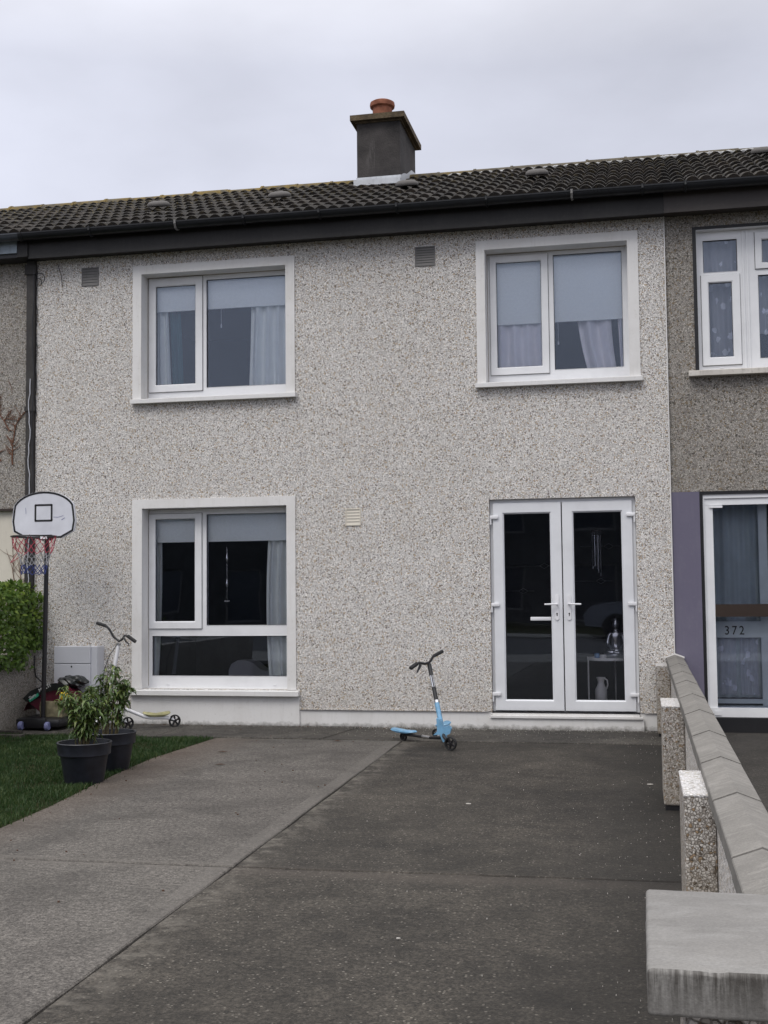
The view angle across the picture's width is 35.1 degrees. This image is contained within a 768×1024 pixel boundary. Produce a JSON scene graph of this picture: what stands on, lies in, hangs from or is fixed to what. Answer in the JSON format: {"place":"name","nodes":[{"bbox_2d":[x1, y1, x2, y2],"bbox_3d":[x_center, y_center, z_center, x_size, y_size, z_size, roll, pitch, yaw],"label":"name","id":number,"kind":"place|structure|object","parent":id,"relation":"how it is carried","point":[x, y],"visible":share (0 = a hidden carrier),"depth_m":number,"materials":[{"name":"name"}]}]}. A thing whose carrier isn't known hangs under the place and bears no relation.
{"place":"outdoors","nodes":[
{"label":"outdoors","id":0,"kind":"place"},
{"bbox_2d":[0,732,215,827],"bbox_3d":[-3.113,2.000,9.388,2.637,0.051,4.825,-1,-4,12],"label":"grass","id":1,"kind":"structure","parent":0,"point":[46,742],"depth_m":9.68,"materials":[{"name":"green plant"}]},
{"bbox_2d":[0,730,22,733],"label":"kerb","id":2,"kind":"structure","parent":1,"relation":"on","point":[14,731],"depth_m":11.92,"materials":[{"name":"concrete"}]},
{"bbox_2d":[0,734,24,738],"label":"kerb","id":3,"kind":"structure","parent":1,"relation":"on","point":[18,735],"depth_m":11.62,"materials":[{"name":"concrete"}]},
{"bbox_2d":[0,650,46,729],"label":"boundary wall","id":4,"kind":"structure","parent":1,"relation":"on","point":[16,687],"depth_m":12.51,"materials":[{"name":"grey concrete"}]},
{"bbox_2d":[0,578,42,673],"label":"hedge","id":5,"kind":"object","parent":4,"relation":"on","point":[21,639],"visible":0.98,"depth_m":12.49,"materials":[{"name":"green plant"}]},
{"bbox_2d":[56,738,111,784],"bbox_3d":[-2.204,1.835,8.917,0.402,0.295,0.402,-1,-4,12],"label":"plant pot","id":6,"kind":"object","parent":1,"relation":"on","point":[83,763],"visible":0.91,"depth_m":8.78,"materials":[{"name":"plastic"}]},
{"bbox_2d":[54,684,120,744],"bbox_3d":[-2.198,1.511,8.923,0.453,0.467,0.428,-3,-4,30],"label":"potted shrub","id":7,"kind":"object","parent":6,"relation":"on","point":[86,725],"visible":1,"depth_m":8.89,"materials":[{"name":"green plant"}]},
{"bbox_2d":[92,728,136,771],"bbox_3d":[-2.149,1.874,9.538,0.402,0.295,0.402,-1,-4,12],"label":"plant pot","id":8,"kind":"object","parent":1,"relation":"on","point":[123,741],"visible":0.59,"depth_m":9.41,"materials":[{"name":"plastic"}]},
{"bbox_2d":[89,664,136,733],"bbox_3d":[-2.147,1.490,9.523,0.414,0.581,0.361,2,-5,-38],"label":"potted shrub","id":9,"kind":"object","parent":8,"relation":"on","point":[123,694],"visible":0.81,"depth_m":9.51,"materials":[{"name":"green plant"}]},
{"bbox_2d":[0,738,400,1023],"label":"driveway","id":10,"kind":"structure","parent":0,"point":[180,832],"depth_m":6.71,"materials":[{"name":"concrete"}]},
{"bbox_2d":[10,723,408,902],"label":"leaf litter","id":11,"kind":"object","parent":10,"relation":"on","point":[58,901],"visible":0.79,"depth_m":9.35,"materials":[{"name":"brown plant"}]},
{"bbox_2d":[10,723,661,744],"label":"path","id":12,"kind":"structure","parent":0,"point":[464,735],"depth_m":11.59,"materials":[{"name":"concrete"}]},
{"bbox_2d":[10,491,78,730],"bbox_3d":[-3.479,0.988,12.274,0.704,2.409,0.850,-1,-4,12],"label":"basketball hoop","id":13,"kind":"object","parent":12,"relation":"on","point":[45,517],"visible":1,"depth_m":12.35,"materials":[{"name":"white metal"}]},
{"bbox_2d":[39,701,70,716],"bbox_3d":[-3.367,2.014,12.430,0.255,0.156,0.208,-1,-4,12],"label":"stone block","id":14,"kind":"object","parent":13,"relation":"on","point":[51,709],"depth_m":12.33,"materials":[{"name":"stone"}]},
{"bbox_2d":[23,683,90,711],"bbox_3d":[-3.373,1.950,12.588,0.675,0.368,0.301,-1,-4,12],"label":"compost bag","id":15,"kind":"object","parent":13,"relation":"on","point":[32,698],"visible":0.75,"depth_m":12.48,"materials":[{"name":"red plastic"}]},
{"bbox_2d":[58,675,89,699],"bbox_3d":[-3.223,1.810,12.537,0.331,0.247,0.315,-1,-4,12],"label":"plastic bag","id":16,"kind":"object","parent":15,"relation":"on","point":[71,681],"visible":0.81,"depth_m":12.47,"materials":[{"name":"black plastic"}]},
{"bbox_2d":[94,621,180,729],"bbox_3d":[-2.518,1.645,12.211,0.987,1.093,0.265,1,-4,-22],"label":"scooter","id":17,"kind":"object","parent":12,"relation":"on","point":[150,715],"visible":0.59,"depth_m":12.21,"materials":[{"name":"white metal"}]},
{"bbox_2d":[27,741,681,1023],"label":"driveway","id":18,"kind":"structure","parent":0,"point":[331,898],"depth_m":5.31,"materials":[{"name":"concrete"}]},
{"bbox_2d":[390,650,456,750],"bbox_3d":[0.339,1.664,10.903,0.572,0.834,1.016,-1,-4,0],"label":"scooter","id":19,"kind":"object","parent":18,"relation":"on","point":[442,731],"visible":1,"depth_m":10.72,"materials":[{"name":"blue metal"}]},
{"bbox_2d":[193,725,674,1019],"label":"stone chips","id":20,"kind":"object","parent":18,"relation":"on","point":[518,772],"visible":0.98,"depth_m":11.68,"materials":[{"name":"grey gravel"}]},
{"bbox_2d":[645,889,767,1023],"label":"gate pier","id":21,"kind":"structure","parent":18,"relation":"on","point":[706,957],"depth_m":1.61,"materials":[{"name":"grey concrete"}]},
{"bbox_2d":[0,0,767,208],"label":"sky","id":22,"kind":"structure","parent":0,"point":[100,99],"materials":[{"name":"white"}]},
{"bbox_2d":[713,504,767,697],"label":"curtain","id":23,"kind":"object","parent":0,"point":[736,556],"visible":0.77,"depth_m":11.88,"materials":[{"name":"white fabric"}]},
{"bbox_2d":[725,733,767,811],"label":"neighbour path","id":24,"kind":"structure","parent":0,"point":[750,750],"depth_m":9.87,"materials":[{"name":"concrete"}]},
{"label":"driveway bed","id":25,"kind":"structure","parent":0,"visible":0},
{"bbox_2d":[655,653,767,894],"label":"boundary wall","id":26,"kind":"structure","parent":25,"relation":"on","point":[710,794],"depth_m":4.39,"materials":[{"name":"grey concrete"}]},
{"label":"ground","id":27,"kind":"structure","parent":0,"visible":0},
{"bbox_2d":[0,198,126,654],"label":"terraced house","id":28,"kind":"structure","parent":27,"relation":"on","point":[14,222],"depth_m":13.26,"materials":[{"name":"grey concrete"}]},
{"bbox_2d":[0,381,24,581],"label":"climbing plant","id":29,"kind":"object","parent":28,"relation":"attached to","point":[12,445],"visible":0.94,"depth_m":13.21,"materials":[{"name":"brown plant"}]},
{"bbox_2d":[24,261,37,617],"bbox_3d":[-3.824,-0.243,13.105,0.130,5.000,0.074,-1,-4,12],"label":"downpipe","id":30,"kind":"object","parent":28,"relation":"attached to","point":[31,268],"visible":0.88,"depth_m":13.15,"materials":[{"name":"black plastic"}]},
{"bbox_2d":[26,264,62,613],"bbox_3d":[-3.659,-0.548,13.075,0.386,4.302,0.046,-1,-4,6],"label":"cable","id":31,"kind":"object","parent":30,"relation":"hanging from","point":[32,401],"visible":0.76,"depth_m":13.13,"materials":[{"name":"black plastic"}]},
{"bbox_2d":[21,98,674,730],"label":"terraced house","id":32,"kind":"structure","parent":27,"relation":"on","point":[397,446],"depth_m":12.40,"materials":[{"name":"grey concrete"}]},
{"bbox_2d":[54,646,103,701],"bbox_3d":[-3.211,1.715,12.767,0.480,0.607,0.192,-1,-4,12],"label":"meter box","id":33,"kind":"object","parent":32,"relation":"attached to","point":[86,662],"visible":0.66,"depth_m":12.69,"materials":[{"name":"white plastic"}]},
{"bbox_2d":[54,646,90,692],"bbox_3d":[-3.262,1.711,12.694,0.410,0.607,0.020,-1,-4,12],"label":"door","id":34,"kind":"structure","parent":33,"relation":"in","point":[79,657],"depth_m":12.69,"materials":[{"name":"white plastic"}]},
{"bbox_2d":[155,543,161,674],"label":"curtain","id":35,"kind":"object","parent":32,"relation":"hanging from","point":[159,603],"visible":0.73,"depth_m":13.04,"materials":[{"name":"white fabric"}]},
{"bbox_2d":[158,312,170,384],"bbox_3d":[-2.389,-1.855,13.204,0.170,1.300,0.052,-1,-4,12],"label":"curtain","id":36,"kind":"object","parent":32,"relation":"hanging from","point":[164,372],"visible":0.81,"depth_m":13.20,"materials":[{"name":"white fabric"}]},
{"bbox_2d":[170,311,183,383],"bbox_3d":[-2.264,-1.855,13.218,0.190,1.300,0.052,-1,-4,12],"label":"curtain","id":37,"kind":"object","parent":32,"relation":"hanging from","point":[176,346],"visible":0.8,"depth_m":13.21,"materials":[{"name":"white fabric"}]},
{"bbox_2d":[130,255,296,404],"bbox_3d":[-1.780,-1.905,12.862,1.819,1.490,0.300,-1,-4,12],"label":"window","id":38,"kind":"structure","parent":32,"relation":"in","point":[146,279],"depth_m":12.95,"materials":[{"name":"white plastic"}]},
{"bbox_2d":[128,496,299,696],"bbox_3d":[-1.753,0.878,12.689,1.846,2.047,0.300,-1,-4,12],"label":"window","id":39,"kind":"structure","parent":32,"relation":"in","point":[145,513],"depth_m":12.77,"materials":[{"name":"white plastic"}]},
{"bbox_2d":[157,276,284,327],"bbox_3d":[-1.744,-2.255,13.039,1.520,0.555,0.022,-1,-4,12],"label":"roller blind","id":40,"kind":"object","parent":32,"relation":"attached to","point":[244,293],"visible":0.69,"depth_m":13.03,"materials":[{"name":"white fabric"}]},
{"bbox_2d":[157,513,285,542],"bbox_3d":[-1.723,0.144,12.893,1.550,0.342,0.014,-1,-4,12],"label":"roller blind","id":41,"kind":"object","parent":32,"relation":"attached to","point":[248,527],"visible":0.56,"depth_m":12.87,"materials":[{"name":"white fabric"}]},
{"bbox_2d":[224,554,229,601],"bbox_3d":[-1.668,0.662,12.868,0.055,0.580,0.030,-1,-4,12],"label":"hanging ornament","id":42,"kind":"object","parent":32,"relation":"hanging from","point":[227,579],"visible":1,"depth_m":12.85,"materials":[{"name":"silver metal"}]},
{"bbox_2d":[229,659,268,675],"bbox_3d":[-1.046,1.911,13.802,1.220,0.490,0.850,-1,-4,12],"label":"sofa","id":43,"kind":"object","parent":32,"relation":"in","point":[247,667],"visible":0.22,"depth_m":13.49,"materials":[{"name":"grey fabric"}]},
{"bbox_2d":[249,305,285,384],"bbox_3d":[-1.211,-1.883,12.956,0.500,1.300,0.077,-1,-4,12],"label":"curtain","id":44,"kind":"object","parent":32,"relation":"hanging from","point":[268,353],"visible":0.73,"depth_m":12.95,"materials":[{"name":"white fabric"}]},
{"bbox_2d":[266,540,286,675],"bbox_3d":[-1.102,0.890,12.765,0.296,1.840,0.064,-1,-4,12],"label":"curtain","id":45,"kind":"object","parent":32,"relation":"hanging from","point":[276,601],"visible":0.66,"depth_m":12.77,"materials":[{"name":"white fabric"}]},
{"bbox_2d":[497,323,541,367],"bbox_3d":[1.382,-1.943,12.410,0.560,1.300,0.064,-1,-4,12],"label":"curtain","id":46,"kind":"object","parent":32,"relation":"hanging from","point":[519,345],"visible":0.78,"depth_m":12.39,"materials":[{"name":"white fabric"}]},
{"bbox_2d":[496,252,621,344],"bbox_3d":[1.762,-2.157,12.300,1.360,0.935,0.022,-1,-4,12],"label":"roller blind","id":47,"kind":"object","parent":32,"relation":"attached to","point":[587,287],"visible":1,"depth_m":12.29,"materials":[{"name":"white fabric"}]},
{"bbox_2d":[475,230,642,387],"bbox_3d":[1.735,-1.999,12.128,1.635,1.496,0.310,-1,-4,12],"label":"window","id":48,"kind":"structure","parent":32,"relation":"in","point":[489,253],"depth_m":12.18,"materials":[{"name":"white plastic"}]},
{"bbox_2d":[489,497,643,730],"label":"door","id":49,"kind":"structure","parent":32,"relation":"attached to","point":[598,597],"depth_m":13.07,"materials":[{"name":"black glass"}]},
{"bbox_2d":[504,510,639,699],"bbox_3d":[2.032,0.837,13.076,1.650,2.480,0.040,-1,-4,12],"label":"door panel","id":50,"kind":"structure","parent":49,"relation":"in","point":[527,536],"depth_m":13.08,"materials":[{"name":"black glass"}]},
{"bbox_2d":[591,530,601,575],"bbox_3d":[2.139,0.413,12.178,0.089,0.462,0.089,2,-4,-33],"label":"wind chime","id":51,"kind":"object","parent":32,"relation":"hanging from","point":[597,547],"visible":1,"depth_m":12.16,"materials":[{"name":"silver metal"}]},
{"bbox_2d":[578,320,615,367],"bbox_3d":[2.153,-1.960,12.268,0.413,1.300,0.077,-1,-4,12],"label":"curtain","id":52,"kind":"object","parent":32,"relation":"hanging from","point":[596,338],"visible":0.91,"depth_m":12.25,"materials":[{"name":"white fabric"}]},
{"bbox_2d":[595,677,607,699],"bbox_3d":[2.172,1.836,12.126,0.119,0.365,0.119,2,-4,-33],"label":"jug","id":53,"kind":"object","parent":32,"relation":"on","point":[601,691],"visible":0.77,"depth_m":12.09,"materials":[{"name":"white ceramic"}]},
{"bbox_2d":[587,656,623,699],"bbox_3d":[2.254,1.729,12.115,0.432,0.575,0.432,-1,-4,12],"label":"side table","id":54,"kind":"object","parent":32,"relation":"on","point":[591,658],"visible":0.61,"depth_m":12.08,"materials":[{"name":"white wood"}]},
{"bbox_2d":[604,618,623,657],"bbox_3d":[2.318,1.265,12.120,0.219,0.412,0.219,2,-5,-38],"label":"statue","id":55,"kind":"object","parent":54,"relation":"on","point":[615,650],"visible":0.89,"depth_m":12.11,"materials":[{"name":"silver metal"}]},
{"bbox_2d":[618,319,622,365],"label":"curtain","id":56,"kind":"object","parent":32,"relation":"hanging from","point":[620,328],"visible":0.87,"depth_m":12.18,"materials":[{"name":"white fabric"}]},
{"bbox_2d":[657,146,767,732],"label":"terraced house","id":57,"kind":"structure","parent":27,"relation":"on","point":[718,415],"depth_m":11.71,"materials":[{"name":"grey concrete"}]},
{"bbox_2d":[709,241,735,356],"bbox_3d":[3.340,-2.053,12.011,0.480,1.370,0.052,-1,-4,12],"label":"curtain","id":58,"kind":"object","parent":57,"relation":"hanging from","point":[725,352],"visible":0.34,"depth_m":12.00,"materials":[{"name":"white fabric"}]},
{"bbox_2d":[718,644,736,690],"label":"curtain","id":59,"kind":"object","parent":57,"relation":"hanging from","point":[728,681],"visible":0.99,"depth_m":11.82,"materials":[{"name":"white fabric"}]},
{"bbox_2d":[688,228,767,376],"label":"window","id":60,"kind":"structure","parent":57,"relation":"in","point":[733,365],"depth_m":11.78,"materials":[{"name":"white plastic"}]},
{"bbox_2d":[703,493,767,717],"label":"porch door","id":61,"kind":"structure","parent":57,"relation":"in","point":[715,629],"depth_m":11.64,"materials":[{"name":"white plastic"}]},
{"bbox_2d":[741,638,757,694],"bbox_3d":[3.554,1.497,11.782,0.170,0.550,0.031,-1,-4,12],"label":"curtain","id":62,"kind":"object","parent":57,"relation":"hanging from","point":[748,671],"visible":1,"depth_m":11.78,"materials":[{"name":"white fabric"}]},
{"bbox_2d":[760,292,767,333],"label":"curtain","id":63,"kind":"object","parent":57,"relation":"hanging from","point":[764,311],"visible":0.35,"depth_m":11.93,"materials":[{"name":"white fabric"}]}
]}

